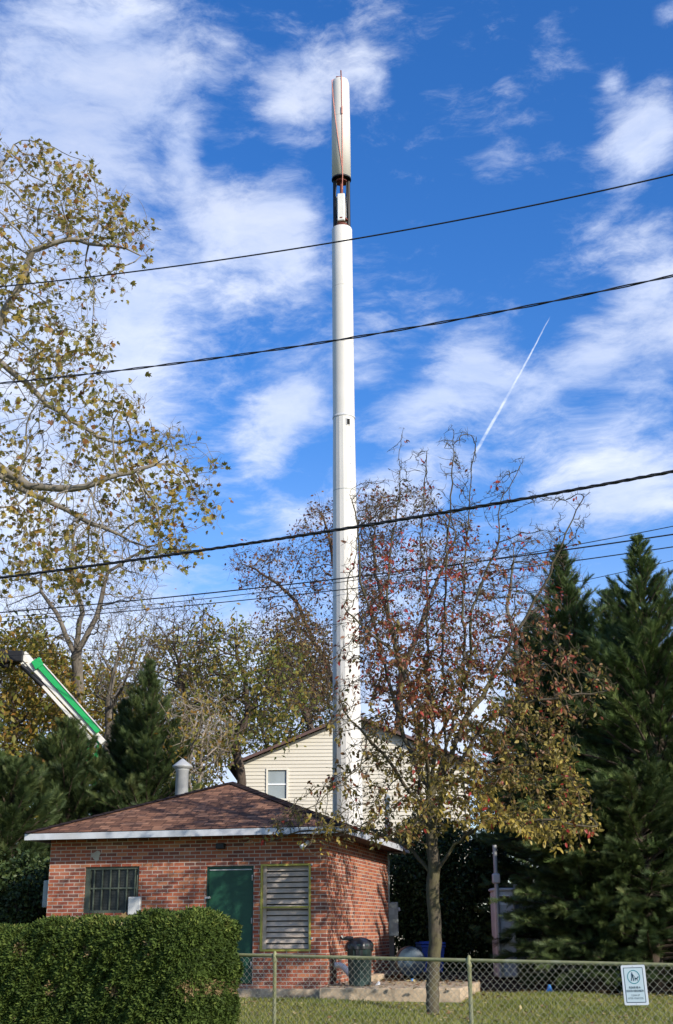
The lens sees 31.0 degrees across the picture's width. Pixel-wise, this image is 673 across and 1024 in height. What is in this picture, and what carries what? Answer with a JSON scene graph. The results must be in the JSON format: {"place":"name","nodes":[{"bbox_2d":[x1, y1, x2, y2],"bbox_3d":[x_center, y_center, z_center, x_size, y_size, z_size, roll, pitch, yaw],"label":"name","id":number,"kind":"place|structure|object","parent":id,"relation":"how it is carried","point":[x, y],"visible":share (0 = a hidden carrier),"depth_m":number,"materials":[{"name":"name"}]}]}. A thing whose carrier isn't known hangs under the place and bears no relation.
{"place":"outdoors","nodes":[
{"label":"outdoors","id":0,"kind":"place"},
{"bbox_2d":[0,470,672,578],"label":"overhead cable","id":1,"kind":"object","parent":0,"point":[372,523],"visible":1,"depth_m":14.54,"materials":[{"name":"black rubber"}]},
{"bbox_2d":[0,274,672,383],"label":"overhead cable","id":2,"kind":"object","parent":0,"point":[457,319],"visible":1,"depth_m":15.13,"materials":[{"name":"black rubber"}]},
{"bbox_2d":[0,174,672,286],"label":"overhead cable","id":3,"kind":"object","parent":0,"point":[352,238],"visible":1,"depth_m":15.60,"materials":[{"name":"black rubber"}]},
{"bbox_2d":[0,534,672,612],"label":"overhead cable","id":4,"kind":"object","parent":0,"point":[338,578],"visible":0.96,"depth_m":30.74,"materials":[{"name":"black rubber"}]},
{"bbox_2d":[0,0,672,911],"label":"sky","id":5,"kind":"structure","parent":0,"point":[215,116],"materials":[{"name":"blue"}]},
{"bbox_2d":[1,546,672,621],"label":"overhead cable","id":6,"kind":"object","parent":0,"point":[305,593],"visible":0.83,"depth_m":32.40,"materials":[{"name":"black rubber"}]},
{"bbox_2d":[4,560,672,655],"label":"overhead cable","id":7,"kind":"object","parent":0,"point":[290,630],"visible":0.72,"depth_m":32.80,"materials":[{"name":"black rubber"}]},
{"bbox_2d":[7,526,672,616],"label":"overhead cable","id":8,"kind":"object","parent":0,"point":[332,583],"visible":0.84,"depth_m":31.53,"materials":[{"name":"black rubber"}]},
{"bbox_2d":[239,950,672,1023],"bbox_3d":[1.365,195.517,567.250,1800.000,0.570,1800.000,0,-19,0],"label":"ground","id":9,"kind":"structure","parent":0,"point":[533,987],"depth_m":23.48,"materials":[{"name":"green plant"}]},
{"bbox_2d":[0,615,24,758],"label":"deciduous tree","id":10,"kind":"object","parent":9,"relation":"on","point":[2,710],"visible":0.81,"depth_m":33.41,"materials":[{"name":"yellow plant"}]},
{"bbox_2d":[0,718,46,882],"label":"conifer","id":11,"kind":"object","parent":9,"relation":"on","point":[2,753],"visible":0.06,"depth_m":28.12,"materials":[{"name":"green plant"}]},
{"bbox_2d":[0,847,49,925],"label":"shrub","id":12,"kind":"object","parent":9,"relation":"on","point":[12,893],"visible":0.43,"depth_m":25.28,"materials":[{"name":"green plant"}]},
{"bbox_2d":[0,754,73,920],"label":"conifer","id":13,"kind":"object","parent":9,"relation":"on","point":[18,789],"visible":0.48,"depth_m":27.83,"materials":[{"name":"green plant"}]},
{"bbox_2d":[0,649,105,782],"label":"boom lift","id":14,"kind":"object","parent":9,"relation":"on","point":[43,676],"visible":0.23,"depth_m":36.14,"materials":[{"name":"white paint"}]},
{"bbox_2d":[0,609,111,829],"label":"deciduous tree","id":15,"kind":"object","parent":9,"relation":"on","point":[37,642],"visible":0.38,"depth_m":37.76,"materials":[{"name":"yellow plant"}]},
{"bbox_2d":[0,643,139,775],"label":"deciduous tree","id":16,"kind":"object","parent":9,"relation":"on","point":[99,716],"visible":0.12,"depth_m":57.29,"materials":[{"name":"yellow plant"}]},
{"bbox_2d":[24,714,116,879],"bbox_3d":[-6.640,8.038,29.773,5.044,6.180,4.776,0,-19,0],"label":"conifer","id":17,"kind":"object","parent":9,"relation":"on","point":[66,754],"visible":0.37,"depth_m":30.01,"materials":[{"name":"green plant"}]},
{"bbox_2d":[0,496,166,722],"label":"deciduous tree","id":18,"kind":"object","parent":9,"relation":"on","point":[78,645],"visible":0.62,"depth_m":38.82,"materials":[{"name":"green plant"}]},
{"bbox_2d":[66,698,142,819],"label":"conifer","id":19,"kind":"object","parent":9,"relation":"on","point":[116,750],"visible":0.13,"depth_m":30.92,"materials":[{"name":"green plant"}]},
{"bbox_2d":[0,132,233,610],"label":"sycamore tree","id":20,"kind":"object","parent":9,"relation":"on","point":[11,474],"visible":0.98,"depth_m":21.88,"materials":[{"name":"green plant"}]},
{"bbox_2d":[24,774,212,874],"bbox_3d":[-7.224,11.208,38.434,11.091,6.020,4.349,0,-19,0],"label":"shrub","id":21,"kind":"object","parent":9,"relation":"on","point":[209,784],"depth_m":38.99,"materials":[{"name":"green plant"}]},
{"bbox_2d":[0,905,245,1023],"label":"clipped hedge","id":22,"kind":"object","parent":9,"relation":"on","point":[157,965],"visible":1,"depth_m":12.40,"materials":[{"name":"green plant"}]},
{"bbox_2d":[84,599,170,753],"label":"deciduous tree","id":23,"kind":"object","parent":9,"relation":"on","point":[110,702],"visible":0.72,"depth_m":42.04,"materials":[{"name":"grey plant"}]},
{"bbox_2d":[81,657,202,817],"bbox_3d":[-4.590,7.278,29.826,4.893,7.588,5.087,0,-19,0],"label":"conifer","id":24,"kind":"object","parent":9,"relation":"on","point":[147,777],"visible":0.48,"depth_m":29.86,"materials":[{"name":"green plant"}]},
{"bbox_2d":[85,622,248,787],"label":"deciduous tree","id":25,"kind":"object","parent":9,"relation":"on","point":[220,777],"visible":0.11,"depth_m":59.73,"materials":[{"name":"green plant"}]},
{"bbox_2d":[121,588,226,755],"bbox_3d":[-4.889,7.528,36.450,3.488,11.701,6.694,3,-19,-9],"label":"deciduous tree","id":26,"kind":"object","parent":9,"relation":"on","point":[162,676],"visible":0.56,"depth_m":36.86,"materials":[{"name":"green plant"}]},
{"bbox_2d":[149,671,249,791],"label":"deciduous tree","id":27,"kind":"object","parent":9,"relation":"on","point":[201,761],"visible":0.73,"depth_m":30.89,"materials":[{"name":"green plant"}]},
{"bbox_2d":[23,759,408,988],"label":"brick building","id":28,"kind":"structure","parent":9,"relation":"on","point":[182,848],"depth_m":22.76,"materials":[{"name":"brown brick"}]},
{"bbox_2d":[84,866,138,912],"bbox_3d":[-4.238,7.145,22.929,1.097,0.836,0.060,-5,-19,12],"label":"window","id":29,"kind":"structure","parent":28,"relation":"in","point":[107,889],"depth_m":22.94,"materials":[{"name":"green metal"}]},
{"bbox_2d":[204,866,253,983],"bbox_3d":[-1.974,7.546,22.194,0.940,2.045,0.165,-5,-19,12],"label":"door","id":30,"kind":"structure","parent":28,"relation":"in","point":[229,891],"depth_m":22.36,"materials":[{"name":"green paint"}]},
{"bbox_2d":[151,602,333,785],"bbox_3d":[-2.948,7.474,35.506,5.782,11.148,7.303,0,-19,0],"label":"deciduous tree","id":31,"kind":"object","parent":9,"relation":"on","point":[272,718],"visible":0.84,"depth_m":35.38,"materials":[{"name":"green plant"}]},
{"bbox_2d":[236,988,318,998],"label":"step","id":32,"kind":"structure","parent":9,"relation":"on","point":[251,992],"depth_m":21.28,"materials":[{"name":"concrete"}]},
{"bbox_2d":[235,640,332,753],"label":"deciduous tree","id":33,"kind":"object","parent":9,"relation":"on","point":[319,721],"visible":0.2,"depth_m":61.26,"materials":[{"name":"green plant"}]},
{"bbox_2d":[260,598,332,730],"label":"deciduous tree","id":34,"kind":"object","parent":9,"relation":"on","point":[308,720],"visible":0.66,"depth_m":51.87,"materials":[{"name":"green plant"}]},
{"bbox_2d":[223,487,405,705],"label":"deciduous tree","id":35,"kind":"object","parent":9,"relation":"on","point":[329,537],"visible":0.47,"depth_m":59.59,"materials":[{"name":"brown plant"}]},
{"bbox_2d":[332,70,362,827],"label":"cell tower pole","id":36,"kind":"object","parent":9,"relation":"on","point":[344,472],"visible":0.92,"depth_m":40.66,"materials":[{"name":"white metal"}]},
{"bbox_2d":[227,717,475,953],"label":"house","id":37,"kind":"structure","parent":9,"relation":"on","point":[293,772],"depth_m":45.28,"materials":[{"name":"beige plastic"}]},
{"bbox_2d":[266,768,288,799],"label":"window","id":38,"kind":"structure","parent":37,"relation":"in","point":[276,778],"depth_m":45.17,"materials":[{"name":"glass"}]},
{"bbox_2d":[371,971,399,980],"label":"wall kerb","id":39,"kind":"structure","parent":9,"relation":"on","point":[378,977],"depth_m":24.82,"materials":[{"name":"concrete"}]},
{"bbox_2d":[319,981,479,1001],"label":"patio slab","id":40,"kind":"structure","parent":9,"relation":"on","point":[364,992],"depth_m":20.70,"materials":[{"name":"concrete"}]},
{"bbox_2d":[340,935,373,985],"bbox_3d":[0.399,7.979,21.584,0.530,0.856,0.497,-13,-22,32],"label":"trash can","id":41,"kind":"object","parent":40,"relation":"on","point":[358,946],"visible":0.96,"depth_m":21.43,"materials":[{"name":"black plastic"}]},
{"bbox_2d":[395,946,425,977],"bbox_3d":[1.531,9.386,25.322,0.605,0.607,0.843,0,-19,-1],"label":"plastic drum","id":42,"kind":"object","parent":40,"relation":"on","point":[410,951],"visible":0.8,"depth_m":24.93,"materials":[{"name":"grey plastic"}]},
{"bbox_2d":[357,480,492,731],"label":"deciduous tree","id":43,"kind":"object","parent":9,"relation":"on","point":[433,589],"visible":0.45,"depth_m":57.47,"materials":[{"name":"brown plant"}]},
{"bbox_2d":[415,941,445,972],"bbox_3d":[2.115,10.013,27.245,0.580,0.689,0.709,2,-19,-8],"label":"recycling bin","id":44,"kind":"object","parent":9,"relation":"on","point":[422,946],"visible":0.38,"depth_m":26.99,"materials":[{"name":"blue plastic"}]},
{"bbox_2d":[244,426,618,1014],"bbox_3d":[1.599,2.888,20.087,6.500,10.268,4.418,0,-19,0],"label":"pear tree","id":45,"kind":"object","parent":9,"relation":"on","point":[428,808],"visible":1,"depth_m":19.47,"materials":[{"name":"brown plant"}]},
{"bbox_2d":[390,812,515,972],"bbox_3d":[2.548,9.114,29.211,3.709,3.886,2.682,0,-19,0],"label":"shrub","id":46,"kind":"object","parent":9,"relation":"on","point":[459,878],"visible":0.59,"depth_m":28.49,"materials":[{"name":"green plant"}]},
{"bbox_2d":[236,989,672,1023],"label":"grass","id":47,"kind":"structure","parent":9,"relation":"on","point":[347,1012],"depth_m":18.70,"materials":[{"name":"green plant"}]},
{"bbox_2d":[237,951,672,1023],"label":"chain link fence","id":48,"kind":"object","parent":9,"relation":"on","point":[274,956],"visible":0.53,"depth_m":11.94,"materials":[{"name":"grey metal"}]},
{"bbox_2d":[621,965,648,1004],"bbox_3d":[2.713,4.306,11.035,0.235,0.348,0.007,-11,-22,28],"label":"fence sign","id":49,"kind":"object","parent":48,"relation":"attached to","point":[634,983],"visible":1,"depth_m":11.03,"materials":[{"name":"metal"}]},
{"bbox_2d":[239,969,671,1023],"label":"fallen leaves","id":50,"kind":"object","parent":9,"relation":"on","point":[446,980],"visible":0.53,"depth_m":21.12,"materials":[{"name":"brown plant"}]},
{"bbox_2d":[492,845,502,977],"bbox_3d":[3.357,8.298,25.267,0.160,2.622,0.140,0,-19,0],"label":"steel post","id":51,"kind":"object","parent":9,"relation":"on","point":[496,878],"visible":0.95,"depth_m":25.32,"materials":[{"name":"grey metal"}]},
{"bbox_2d":[488,888,517,976],"bbox_3d":[3.516,8.837,25.505,0.480,1.754,0.780,0,-19,0],"label":"equipment cabinet","id":52,"kind":"object","parent":9,"relation":"on","point":[507,924],"visible":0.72,"depth_m":25.24,"materials":[{"name":"grey metal"}]},
{"bbox_2d":[473,786,536,907],"bbox_3d":[8.080,10.126,35.234,8.659,6.720,4.590,0,-19,0],"label":"shrub","id":53,"kind":"object","parent":9,"relation":"on","point":[524,862],"depth_m":34.78,"materials":[{"name":"green plant"}]},
{"bbox_2d":[462,612,560,968],"bbox_3d":[5.114,6.681,29.936,5.138,8.682,4.716,12,-22,-31],"label":"tall conifer","id":54,"kind":"object","parent":9,"relation":"on","point":[512,854],"visible":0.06,"depth_m":29.46,"materials":[{"name":"green plant"}]},
{"bbox_2d":[467,526,591,804],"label":"deciduous tree","id":55,"kind":"object","parent":9,"relation":"on","point":[507,612],"visible":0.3,"depth_m":49.17,"materials":[{"name":"brown plant"}]},
{"bbox_2d":[513,884,583,975],"bbox_3d":[5.388,9.268,26.941,3.974,1.845,0.122,13,-23,-35],"label":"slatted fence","id":56,"kind":"object","parent":9,"relation":"on","point":[518,940],"visible":0.06,"depth_m":25.95,"materials":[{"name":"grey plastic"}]},
{"bbox_2d":[467,543,667,948],"bbox_3d":[5.576,5.274,27.380,5.515,9.692,5.383,0,-19,0],"label":"tall conifer","id":57,"kind":"object","parent":9,"relation":"on","point":[575,614],"visible":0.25,"depth_m":27.38,"materials":[{"name":"green plant"}]},
{"bbox_2d":[487,588,666,962],"bbox_3d":[6.744,6.379,27.843,6.660,9.601,7.451,0,-19,0],"label":"tall conifer","id":58,"kind":"object","parent":9,"relation":"on","point":[605,614],"visible":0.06,"depth_m":28.19,"materials":[{"name":"green plant"}]},
{"bbox_2d":[488,784,671,992],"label":"conifer","id":59,"kind":"object","parent":9,"relation":"on","point":[577,870],"visible":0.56,"depth_m":22.91,"materials":[{"name":"green plant"}]},
{"bbox_2d":[508,532,672,984],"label":"tall conifer","id":60,"kind":"object","parent":9,"relation":"on","point":[643,633],"visible":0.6,"depth_m":25.12,"materials":[{"name":"green plant"}]},
{"bbox_2d":[534,759,672,993],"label":"conifer","id":61,"kind":"object","parent":9,"relation":"on","point":[653,794],"visible":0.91,"depth_m":22.55,"materials":[{"name":"green plant"}]},
{"bbox_2d":[641,685,672,916],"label":"tall conifer","id":62,"kind":"object","parent":9,"relation":"on","point":[665,749],"visible":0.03,"depth_m":25.15,"materials":[{"name":"green plant"}]}
]}

